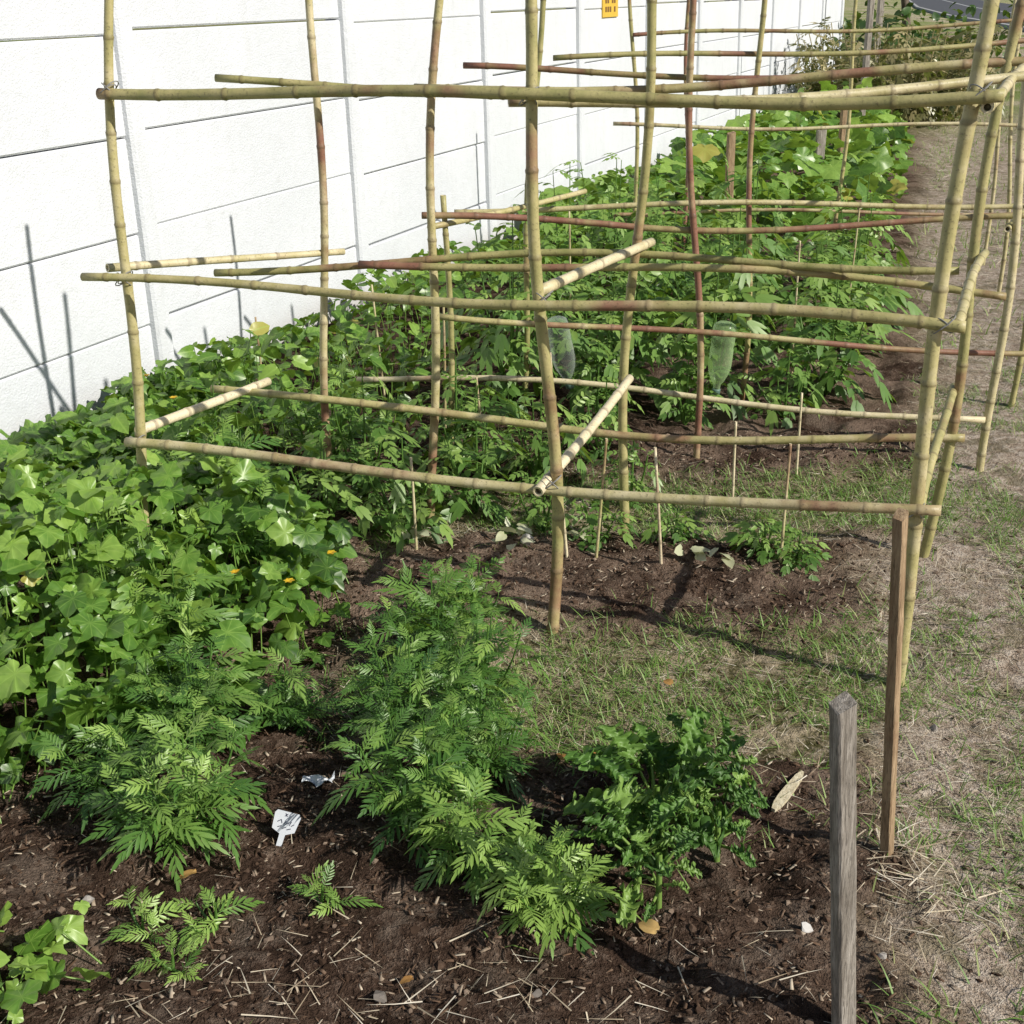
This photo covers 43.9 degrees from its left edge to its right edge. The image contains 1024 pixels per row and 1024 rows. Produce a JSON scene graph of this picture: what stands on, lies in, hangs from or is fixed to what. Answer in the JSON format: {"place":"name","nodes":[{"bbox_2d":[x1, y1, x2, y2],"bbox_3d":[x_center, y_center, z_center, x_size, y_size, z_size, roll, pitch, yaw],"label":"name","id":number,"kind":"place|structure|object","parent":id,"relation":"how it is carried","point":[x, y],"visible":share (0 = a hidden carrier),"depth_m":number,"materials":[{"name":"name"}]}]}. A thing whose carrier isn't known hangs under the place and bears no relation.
{"place":"outdoors","nodes":[
{"label":"outdoors","id":0,"kind":"place"},
{"bbox_2d":[0,0,841,442],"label":"concrete planks","id":1,"kind":"object","parent":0,"point":[234,176],"visible":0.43,"depth_m":5.93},
{"bbox_2d":[0,0,1023,1023],"bbox_3d":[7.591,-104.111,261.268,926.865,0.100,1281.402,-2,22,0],"label":"ground","id":2,"kind":"structure","parent":0,"point":[1002,999],"depth_m":2.81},
{"bbox_2d":[0,900,110,1023],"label":"squash vines","id":3,"kind":"object","parent":2,"relation":"on","point":[45,971],"visible":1,"depth_m":2.21,"materials":[{"name":"green plant"}]},
{"bbox_2d":[25,707,154,833],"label":"marigold plant","id":4,"kind":"object","parent":2,"relation":"on","point":[124,745],"visible":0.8,"depth_m":2.66,"materials":[{"name":"green plant"}]},
{"bbox_2d":[18,494,172,636],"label":"marigold plant","id":5,"kind":"object","parent":2,"relation":"on","point":[114,562],"visible":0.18,"depth_m":3.35,"materials":[{"name":"green plant"}]},
{"bbox_2d":[101,885,190,944],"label":"marigold plant","id":6,"kind":"object","parent":2,"relation":"on","point":[152,919],"visible":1,"depth_m":2.33,"materials":[{"name":"green plant"}]},
{"bbox_2d":[0,413,312,716],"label":"vines","id":7,"kind":"object","parent":2,"relation":"on","point":[33,566],"visible":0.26,"depth_m":3.23,"materials":[{"name":"green plant"}]},
{"bbox_2d":[127,927,206,985],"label":"marigold plant","id":8,"kind":"object","parent":2,"relation":"on","point":[168,967],"visible":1,"depth_m":2.21,"materials":[{"name":"green plant"}]},
{"bbox_2d":[78,696,273,891],"bbox_3d":[-0.679,0.533,2.558,0.396,0.314,0.419,-8,23,-15],"label":"marigold plant","id":9,"kind":"object","parent":2,"relation":"on","point":[184,826],"visible":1,"depth_m":2.51,"materials":[{"name":"green plant"}]},
{"bbox_2d":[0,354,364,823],"bbox_3d":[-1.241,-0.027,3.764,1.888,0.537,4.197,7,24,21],"label":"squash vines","id":10,"kind":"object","parent":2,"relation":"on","point":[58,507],"visible":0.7,"depth_m":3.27,"materials":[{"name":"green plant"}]},
{"bbox_2d":[117,536,252,677],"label":"marigold plant","id":11,"kind":"object","parent":2,"relation":"on","point":[210,611],"visible":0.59,"depth_m":3.13,"materials":[{"name":"green plant"}]},
{"bbox_2d":[112,632,275,765],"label":"marigold plant","id":12,"kind":"object","parent":2,"relation":"on","point":[157,689],"visible":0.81,"depth_m":2.84,"materials":[{"name":"green plant"}]},
{"bbox_2d":[157,885,264,961],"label":"marigold plant","id":13,"kind":"object","parent":2,"relation":"on","point":[196,932],"visible":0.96,"depth_m":2.35,"materials":[{"name":"green plant"}]},
{"bbox_2d":[147,374,284,527],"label":"marigold plant","id":14,"kind":"object","parent":2,"relation":"on","point":[246,444],"visible":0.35,"depth_m":3.98,"materials":[{"name":"green plant"}]},
{"bbox_2d":[183,472,311,569],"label":"marigold plant","id":15,"kind":"object","parent":2,"relation":"on","point":[259,545],"visible":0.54,"depth_m":3.58,"materials":[{"name":"green plant"}]},
{"bbox_2d":[202,647,344,750],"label":"marigold plant","id":16,"kind":"object","parent":2,"relation":"on","point":[283,701],"visible":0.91,"depth_m":2.96,"materials":[{"name":"green plant"}]},
{"bbox_2d":[272,809,300,845],"bbox_3d":[-0.466,0.656,2.570,0.054,0.102,0.003,16,-5,2],"label":"plant label","id":17,"kind":"object","parent":2,"relation":"on","point":[285,823],"visible":0.94,"depth_m":2.57,"materials":[{"name":"white plastic"}]},
{"bbox_2d":[34,223,563,505],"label":"bean plants","id":18,"kind":"object","parent":2,"relation":"on","point":[353,332],"visible":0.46,"depth_m":5.11,"materials":[{"name":"green plant"}]},
{"bbox_2d":[301,771,334,786],"bbox_3d":[-0.423,0.584,2.772,0.072,0.018,0.040,-2,22,0],"label":"plastic scrap","id":19,"kind":"object","parent":2,"relation":"on","point":[317,780],"visible":1,"depth_m":2.77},
{"bbox_2d":[254,345,393,492],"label":"plant","id":20,"kind":"object","parent":2,"relation":"on","point":[316,416],"visible":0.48,"depth_m":4.33,"materials":[{"name":"green plant"}]},
{"bbox_2d":[258,433,396,543],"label":"tomato plant","id":21,"kind":"object","parent":2,"relation":"on","point":[337,489],"visible":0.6,"depth_m":3.95,"materials":[{"name":"green plant"}]},
{"bbox_2d":[287,860,383,917],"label":"marigold plant","id":22,"kind":"object","parent":2,"relation":"on","point":[330,894],"visible":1,"depth_m":2.39,"materials":[{"name":"green plant"}]},
{"bbox_2d":[265,372,427,511],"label":"tomato plant","id":23,"kind":"object","parent":2,"relation":"on","point":[376,432],"visible":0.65,"depth_m":4.17,"materials":[{"name":"green plant"}]},
{"bbox_2d":[371,285,385,400],"bbox_3d":[-0.553,-0.657,5.337,0.039,0.600,0.011,-5,22,-7],"label":"cane stake","id":24,"kind":"object","parent":2,"relation":"on","point":[381,370],"visible":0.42,"depth_m":5.30,"materials":[{"name":"brown wood"}]},
{"bbox_2d":[312,694,493,867],"bbox_3d":[-0.215,0.519,2.563,0.361,0.331,0.362,-2,22,0],"label":"marigold plant","id":25,"kind":"object","parent":2,"relation":"on","point":[406,797],"visible":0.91,"depth_m":2.53,"materials":[{"name":"green plant"}]},
{"bbox_2d":[336,435,471,555],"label":"tomato plant","id":26,"kind":"object","parent":2,"relation":"on","point":[396,516],"visible":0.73,"depth_m":3.95,"materials":[{"name":"green plant"}]},
{"bbox_2d":[329,605,496,766],"bbox_3d":[-0.239,0.392,2.856,0.343,0.351,0.333,-17,27,-34],"label":"marigold plant","id":27,"kind":"object","parent":2,"relation":"on","point":[391,692],"visible":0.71,"depth_m":2.84,"materials":[{"name":"green plant"}]},
{"bbox_2d":[410,457,417,549],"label":"cane stake","id":28,"kind":"object","parent":2,"relation":"on","point":[414,509],"visible":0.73,"depth_m":3.87,"materials":[{"name":"brown wood"}]},
{"bbox_2d":[352,556,500,690],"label":"marigold plant","id":29,"kind":"object","parent":2,"relation":"on","point":[427,610],"visible":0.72,"depth_m":3.22,"materials":[{"name":"green plant"}]},
{"bbox_2d":[179,679,673,983],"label":"fallen leaves","id":30,"kind":"object","parent":2,"relation":"on","point":[651,926],"visible":0.81,"depth_m":2.30,"materials":[{"name":"brown plant"}]},
{"bbox_2d":[443,307,446,439],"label":"cane stake","id":31,"kind":"object","parent":2,"relation":"on","point":[444,348],"visible":0.38,"depth_m":4.71,"materials":[{"name":"brown wood"}]},
{"bbox_2d":[389,342,519,479],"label":"tomato plant","id":32,"kind":"object","parent":2,"relation":"on","point":[446,394],"visible":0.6,"depth_m":4.49,"materials":[{"name":"green plant"}]},
{"bbox_2d":[95,0,844,372],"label":"concrete posts","id":33,"kind":"object","parent":2,"relation":"on","point":[139,162],"visible":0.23,"depth_m":6.58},
{"bbox_2d":[602,0,617,17],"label":"house number sign","id":34,"kind":"object","parent":33,"relation":"attached to","point":[609,8],"visible":1,"depth_m":10.19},
{"bbox_2d":[399,766,543,905],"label":"marigold plant","id":35,"kind":"object","parent":2,"relation":"on","point":[461,830],"visible":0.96,"depth_m":2.43,"materials":[{"name":"green plant"}]},
{"bbox_2d":[414,394,532,526],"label":"tomato plant","id":36,"kind":"object","parent":2,"relation":"on","point":[454,512],"visible":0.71,"depth_m":4.16,"materials":[{"name":"green plant"}]},
{"bbox_2d":[392,666,559,808],"bbox_3d":[-0.084,0.471,2.757,0.372,0.321,0.365,-2,22,0],"label":"marigold plant","id":37,"kind":"object","parent":2,"relation":"on","point":[487,747],"visible":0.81,"depth_m":2.70,"materials":[{"name":"green plant"}]},
{"bbox_2d":[425,553,526,640],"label":"marigold plant","id":38,"kind":"object","parent":2,"relation":"on","point":[469,585],"visible":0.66,"depth_m":3.40,"materials":[{"name":"green plant"}]},
{"bbox_2d":[439,370,516,436],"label":"tomato plant","id":39,"kind":"object","parent":2,"relation":"on","point":[487,409],"visible":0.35,"depth_m":4.94,"materials":[{"name":"green plant"}]},
{"bbox_2d":[413,602,558,729],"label":"marigold plant","id":40,"kind":"object","parent":2,"relation":"on","point":[485,657],"visible":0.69,"depth_m":2.98,"materials":[{"name":"green plant"}]},
{"bbox_2d":[422,204,600,418],"bbox_3d":[-0.013,-0.738,5.078,0.744,0.965,0.657,-2,22,0],"label":"tomato plant","id":41,"kind":"object","parent":2,"relation":"on","point":[496,350],"visible":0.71,"depth_m":5.08,"materials":[{"name":"green plant"}]},
{"bbox_2d":[0,429,1023,1023],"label":"bark mulch","id":42,"kind":"object","parent":2,"relation":"on","point":[320,969],"visible":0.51,"depth_m":2.49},
{"bbox_2d":[0,428,1023,1023],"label":"soil clods","id":43,"kind":"object","parent":2,"relation":"on","point":[144,984],"visible":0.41,"depth_m":2.50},
{"bbox_2d":[0,113,1023,1023],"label":"straw litter","id":44,"kind":"object","parent":2,"relation":"on","point":[936,875],"visible":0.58,"depth_m":2.96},
{"bbox_2d":[485,802,571,897],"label":"marigold plant","id":45,"kind":"object","parent":2,"relation":"on","point":[532,825],"visible":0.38,"depth_m":2.42,"materials":[{"name":"green plant"}]},
{"bbox_2d":[82,533,975,1002],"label":"pale stones","id":46,"kind":"object","parent":2,"relation":"on","point":[382,997],"visible":0.92,"depth_m":2.29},
{"bbox_2d":[478,386,595,504],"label":"tomato plant","id":47,"kind":"object","parent":2,"relation":"on","point":[536,466],"visible":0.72,"depth_m":4.38,"materials":[{"name":"green plant"}]},
{"bbox_2d":[500,468,578,540],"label":"tomato plant","id":48,"kind":"object","parent":2,"relation":"on","point":[538,522],"visible":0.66,"depth_m":4.01,"materials":[{"name":"green plant"}]},
{"bbox_2d":[459,820,642,960],"bbox_3d":[0.062,0.695,2.325,0.306,0.209,0.325,-12,24,-24],"label":"marigold plant","id":49,"kind":"object","parent":2,"relation":"on","point":[549,880],"visible":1,"depth_m":2.29,"materials":[{"name":"green plant"}]},
{"bbox_2d":[494,243,608,362],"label":"tomato plant","id":50,"kind":"object","parent":2,"relation":"on","point":[546,260],"visible":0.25,"depth_m":5.89,"materials":[{"name":"green plant"}]},
{"bbox_2d":[80,0,1023,685],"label":"bamboo trellis","id":51,"kind":"object","parent":2,"relation":"on","point":[530,96],"visible":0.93,"depth_m":3.33,"materials":[{"name":"wood"}]},
{"bbox_2d":[496,163,627,318],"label":"tomato plant","id":52,"kind":"object","parent":2,"relation":"on","point":[546,228],"visible":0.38,"depth_m":6.39,"materials":[{"name":"green plant"}]},
{"bbox_2d":[401,517,734,567],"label":"wilted leaves","id":53,"kind":"object","parent":2,"relation":"on","point":[700,554],"visible":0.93,"depth_m":3.85,"materials":[{"name":"beige plant"}]},
{"bbox_2d":[557,339,633,421],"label":"tomato plant","id":54,"kind":"object","parent":2,"relation":"on","point":[576,371],"visible":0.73,"depth_m":4.98,"materials":[{"name":"green plant"}]},
{"bbox_2d":[550,482,643,552],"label":"tomato plant","id":55,"kind":"object","parent":2,"relation":"on","point":[592,520],"visible":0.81,"depth_m":3.88,"materials":[{"name":"green plant"}]},
{"bbox_2d":[516,278,678,417],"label":"tomato plant","id":56,"kind":"object","parent":2,"relation":"on","point":[608,354],"visible":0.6,"depth_m":5.12,"materials":[{"name":"green plant"}]},
{"bbox_2d":[595,438,607,557],"bbox_3d":[0.261,0.009,3.783,0.048,0.481,0.011,-2,22,0],"label":"cane stake","id":57,"kind":"object","parent":2,"relation":"on","point":[601,502],"visible":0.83,"depth_m":3.77,"materials":[{"name":"brown wood"}]},
{"bbox_2d":[562,380,643,462],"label":"tomato plant","id":58,"kind":"object","parent":2,"relation":"on","point":[608,421],"visible":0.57,"depth_m":4.56,"materials":[{"name":"green plant"}]},
{"bbox_2d":[549,152,665,286],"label":"tomato plant","id":59,"kind":"object","parent":2,"relation":"on","point":[610,176],"visible":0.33,"depth_m":7.13,"materials":[{"name":"green plant"}]},
{"bbox_2d":[566,237,692,368],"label":"tomato plant","id":60,"kind":"object","parent":2,"relation":"on","point":[649,277],"visible":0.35,"depth_m":5.91,"materials":[{"name":"green plant"}]},
{"bbox_2d":[590,440,670,517],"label":"tomato plant","id":61,"kind":"object","parent":2,"relation":"on","point":[638,486],"visible":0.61,"depth_m":4.21,"materials":[{"name":"green plant"}]},
{"bbox_2d":[239,82,1023,1023],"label":"grass","id":62,"kind":"structure","parent":2,"relation":"on","point":[651,666],"depth_m":3.26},
{"bbox_2d":[567,177,700,336],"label":"tomato plant","id":63,"kind":"object","parent":2,"relation":"on","point":[670,239],"visible":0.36,"depth_m":6.29,"materials":[{"name":"green plant"}]},
{"bbox_2d":[572,794,701,928],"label":"kale plant","id":64,"kind":"object","parent":2,"relation":"on","point":[661,811],"visible":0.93,"depth_m":2.36,"materials":[{"name":"green plant"}]},
{"bbox_2d":[562,705,744,864],"bbox_3d":[0.276,0.539,2.517,0.363,0.263,0.364,-2,22,0],"label":"kale plant","id":65,"kind":"object","parent":2,"relation":"on","point":[625,792],"visible":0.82,"depth_m":2.48,"materials":[{"name":"green plant"}]},
{"bbox_2d":[654,447,662,563],"bbox_3d":[0.427,0.030,3.693,0.038,0.461,0.012,-2,22,0],"label":"cane stake","id":66,"kind":"object","parent":2,"relation":"on","point":[658,512],"visible":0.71,"depth_m":3.68,"materials":[{"name":"brown wood"}]},
{"bbox_2d":[624,830,699,921],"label":"kale plant","id":67,"kind":"object","parent":2,"relation":"on","point":[678,849],"visible":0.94,"depth_m":2.31,"materials":[{"name":"green plant"}]},
{"bbox_2d":[640,504,716,544],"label":"tomato plant","id":68,"kind":"object","parent":2,"relation":"on","point":[675,531],"visible":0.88,"depth_m":3.88,"materials":[{"name":"green plant"}]},
{"bbox_2d":[619,164,739,292],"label":"tomato plant","id":69,"kind":"object","parent":2,"relation":"on","point":[699,220],"visible":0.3,"depth_m":6.97,"materials":[{"name":"green plant"}]},
{"bbox_2d":[463,76,915,271],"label":"squash vines","id":70,"kind":"object","parent":2,"relation":"on","point":[870,150],"visible":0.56,"depth_m":9.77,"materials":[{"name":"green plant"}]},
{"bbox_2d":[647,359,731,428],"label":"tomato plant","id":71,"kind":"object","parent":2,"relation":"on","point":[666,405],"visible":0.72,"depth_m":4.94,"materials":[{"name":"green plant"}]},
{"bbox_2d":[356,0,1023,471],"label":"bamboo trellis","id":72,"kind":"object","parent":2,"relation":"on","point":[694,230],"visible":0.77,"depth_m":4.44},
{"bbox_2d":[642,710,769,829],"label":"kale plant","id":73,"kind":"object","parent":2,"relation":"on","point":[734,767],"visible":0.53,"depth_m":2.55,"materials":[{"name":"green plant"}]},
{"bbox_2d":[633,219,789,421],"bbox_3d":[0.792,-0.736,5.160,0.634,0.886,0.734,-2,22,0],"label":"tomato plant","id":74,"kind":"object","parent":2,"relation":"on","point":[689,347],"visible":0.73,"depth_m":5.07,"materials":[{"name":"green plant"}]},
{"bbox_2d":[669,786,758,867],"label":"kale plant","id":75,"kind":"object","parent":2,"relation":"on","point":[742,825],"visible":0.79,"depth_m":2.42,"materials":[{"name":"green plant"}]},
{"bbox_2d":[708,320,736,394],"bbox_3d":[0.798,-0.587,4.863,0.090,0.285,0.090,4,22,-2],"label":"plastic bottle","id":76,"kind":"object","parent":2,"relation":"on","point":[716,391],"visible":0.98,"depth_m":4.87,"materials":[{"name":"green"}]},
{"bbox_2d":[672,198,786,323],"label":"tomato plant","id":77,"kind":"object","parent":2,"relation":"on","point":[768,245],"visible":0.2,"depth_m":6.40,"materials":[{"name":"green plant"}]},
{"bbox_2d":[725,131,735,239],"bbox_3d":[1.442,-2.085,8.450,0.051,0.859,0.041,-6,22,-11],"label":"wooden stake","id":78,"kind":"object","parent":2,"relation":"on","point":[730,146],"visible":0.44,"depth_m":8.34,"materials":[{"name":"brown wood"}]},
{"bbox_2d":[731,421,736,496],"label":"cane stake","id":79,"kind":"object","parent":2,"relation":"on","point":[734,460],"visible":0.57,"depth_m":4.25,"materials":[{"name":"brown wood"}]},
{"bbox_2d":[676,234,820,353],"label":"tomato plant","id":80,"kind":"object","parent":2,"relation":"on","point":[785,295],"visible":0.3,"depth_m":5.88,"materials":[{"name":"green plant"}]},
{"bbox_2d":[699,151,801,284],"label":"tomato plant","id":81,"kind":"object","parent":2,"relation":"on","point":[724,186],"visible":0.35,"depth_m":7.14,"materials":[{"name":"green plant"}]},
{"bbox_2d":[718,517,802,569],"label":"tomato plant","id":82,"kind":"object","parent":2,"relation":"on","point":[733,538],"visible":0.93,"depth_m":3.76,"materials":[{"name":"green plant"}]},
{"bbox_2d":[635,183,897,361],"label":"bean plants","id":83,"kind":"object","parent":2,"relation":"on","point":[885,301],"visible":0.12,"depth_m":6.79,"materials":[{"name":"green plant"}]},
{"bbox_2d":[736,349,829,435],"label":"tomato plant","id":84,"kind":"object","parent":2,"relation":"on","point":[771,417],"visible":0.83,"depth_m":4.93,"materials":[{"name":"green plant"}]},
{"bbox_2d":[779,443,791,562],"bbox_3d":[0.791,0.023,3.695,0.011,0.461,0.033,19,30,41],"label":"cane stake","id":85,"kind":"object","parent":2,"relation":"on","point":[785,497],"visible":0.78,"depth_m":3.67,"materials":[{"name":"brown wood"}]},
{"bbox_2d":[771,770,803,812],"bbox_3d":[0.580,0.586,2.671,0.022,0.009,0.150,19,32,30],"label":"wood offcut","id":86,"kind":"object","parent":2,"relation":"on","point":[791,786],"visible":0.98,"depth_m":2.66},
{"bbox_2d":[756,521,832,580],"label":"tomato plant","id":87,"kind":"object","parent":2,"relation":"on","point":[804,558],"visible":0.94,"depth_m":3.71,"materials":[{"name":"green plant"}]},
{"bbox_2d":[791,241,800,376],"bbox_3d":[1.226,-0.823,5.507,0.012,0.700,0.012,4,23,14],"label":"cane stake","id":88,"kind":"object","parent":2,"relation":"on","point":[794,325],"visible":0.45,"depth_m":5.46,"materials":[{"name":"brown wood"}]},
{"bbox_2d":[795,392,802,474],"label":"cane stake","id":89,"kind":"object","parent":2,"relation":"on","point":[799,430],"visible":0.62,"depth_m":4.42,"materials":[{"name":"brown wood"}]},
{"bbox_2d":[613,0,1023,291],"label":"bamboo trellis","id":90,"kind":"object","parent":2,"relation":"on","point":[1010,124],"visible":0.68,"depth_m":6.79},
{"bbox_2d":[813,130,826,191],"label":"wooden stake","id":91,"kind":"object","parent":2,"relation":"on","point":[820,139],"visible":0.26,"depth_m":9.66,"materials":[{"name":"grey wood"}]},
{"bbox_2d":[749,279,917,412],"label":"tomato plant","id":92,"kind":"object","parent":2,"relation":"on","point":[805,353],"visible":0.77,"depth_m":5.14,"materials":[{"name":"green plant"}]},
{"bbox_2d":[775,228,906,365],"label":"tomato plant","id":93,"kind":"object","parent":2,"relation":"on","point":[822,257],"visible":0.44,"depth_m":5.80,"materials":[{"name":"green plant"}]},
{"bbox_2d":[835,110,847,190],"bbox_3d":[2.767,-2.989,10.688,0.051,0.789,0.051,-6,22,-11],"label":"wooden stake","id":94,"kind":"object","parent":2,"relation":"on","point":[843,121],"visible":0.33,"depth_m":10.58,"materials":[{"name":"brown wood"}]},
{"bbox_2d":[829,691,856,1023],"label":"wooden stake","id":95,"kind":"object","parent":2,"relation":"on","point":[842,765],"visible":1,"depth_m":1.93,"materials":[{"name":"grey wood"}]},
{"bbox_2d":[805,172,913,289],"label":"tomato plant","id":96,"kind":"object","parent":2,"relation":"on","point":[865,235],"visible":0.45,"depth_m":6.94,"materials":[{"name":"green plant"}]},
{"bbox_2d":[801,220,926,334],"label":"tomato plant","id":97,"kind":"object","parent":2,"relation":"on","point":[913,308],"visible":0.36,"depth_m":6.34,"materials":[{"name":"green plant"}]},
{"bbox_2d":[858,0,874,115],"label":"wooden post","id":98,"kind":"object","parent":2,"relation":"on","point":[869,24],"visible":0.43,"depth_m":13.60,"materials":[{"name":"grey wood"}]},
{"bbox_2d":[872,0,884,65],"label":"wooden post","id":99,"kind":"object","parent":2,"relation":"on","point":[880,11],"visible":0.35,"depth_m":18.66,"materials":[{"name":"grey wood"}]},
{"bbox_2d":[880,507,908,855],"bbox_3d":[0.705,0.397,2.357,0.071,0.862,0.030,-2,22,0],"label":"wooden stake","id":100,"kind":"object","parent":2,"relation":"on","point":[900,517],"visible":0.85,"depth_m":2.31,"materials":[{"name":"brown wood"}]},
{"bbox_2d":[784,15,1023,128],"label":"weedy shrub","id":101,"kind":"object","parent":2,"relation":"on","point":[922,114],"visible":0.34,"depth_m":15.67,"materials":[{"name":"green plant"}]},
{"bbox_2d":[832,0,1023,81],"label":"hedge bush","id":102,"kind":"object","parent":2,"relation":"on","point":[906,11],"visible":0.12,"depth_m":20.28,"materials":[{"name":"green plant"}]},
{"bbox_2d":[909,0,1023,31],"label":"road","id":103,"kind":"structure","parent":0,"point":[939,7],"depth_m":100.10,"materials":[{"name":"asphalt"}]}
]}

